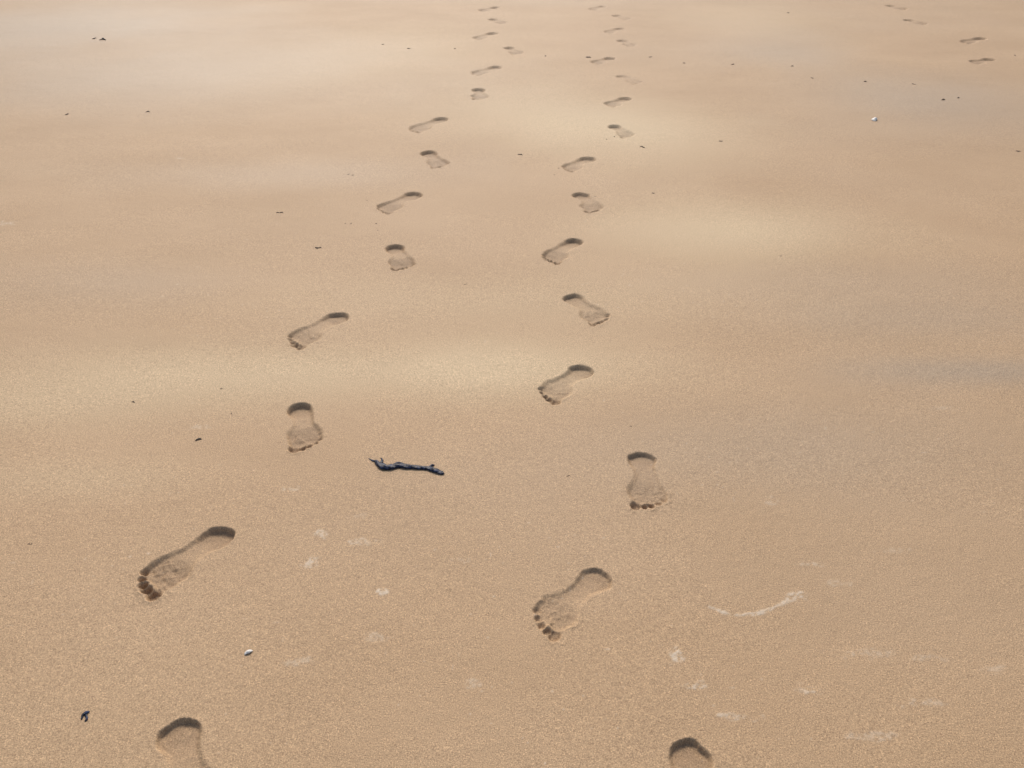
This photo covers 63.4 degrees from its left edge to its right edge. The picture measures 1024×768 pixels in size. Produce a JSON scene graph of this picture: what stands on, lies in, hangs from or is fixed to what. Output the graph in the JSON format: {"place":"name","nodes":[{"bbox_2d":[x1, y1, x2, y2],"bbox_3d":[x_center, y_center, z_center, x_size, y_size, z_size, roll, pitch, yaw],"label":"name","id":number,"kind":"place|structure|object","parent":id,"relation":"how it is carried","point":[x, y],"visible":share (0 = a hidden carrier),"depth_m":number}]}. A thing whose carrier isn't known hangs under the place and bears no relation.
{"place":"outdoors","nodes":[
{"label":"outdoors","id":0,"kind":"place"},
{"bbox_2d":[0,0,1023,767],"bbox_3d":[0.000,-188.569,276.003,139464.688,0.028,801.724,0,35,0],"label":"sand beach","id":1,"kind":"structure","parent":0,"point":[702,408],"depth_m":2.65},
{"bbox_2d":[81,711,89,720],"bbox_3d":[-0.861,0.670,1.671,0.015,0.005,0.024,-7,35,-10],"label":"seaweed fragment","id":2,"kind":"object","parent":1,"relation":"on","point":[85,714],"visible":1,"depth_m":1.67},
{"bbox_2d":[368,458,444,474],"bbox_3d":[-0.296,0.229,2.308,0.227,0.014,0.051,6,35,9],"label":"stick","id":3,"kind":"object","parent":1,"relation":"on","point":[381,465],"visible":1,"depth_m":2.30},
{"bbox_2d":[28,12,1020,543],"bbox_3d":[0.734,-1.723,5.136,6.610,0.013,6.224,-11,36,-15],"label":"beach debris","id":4,"kind":"object","parent":1,"relation":"on","point":[348,174],"visible":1,"depth_m":4.46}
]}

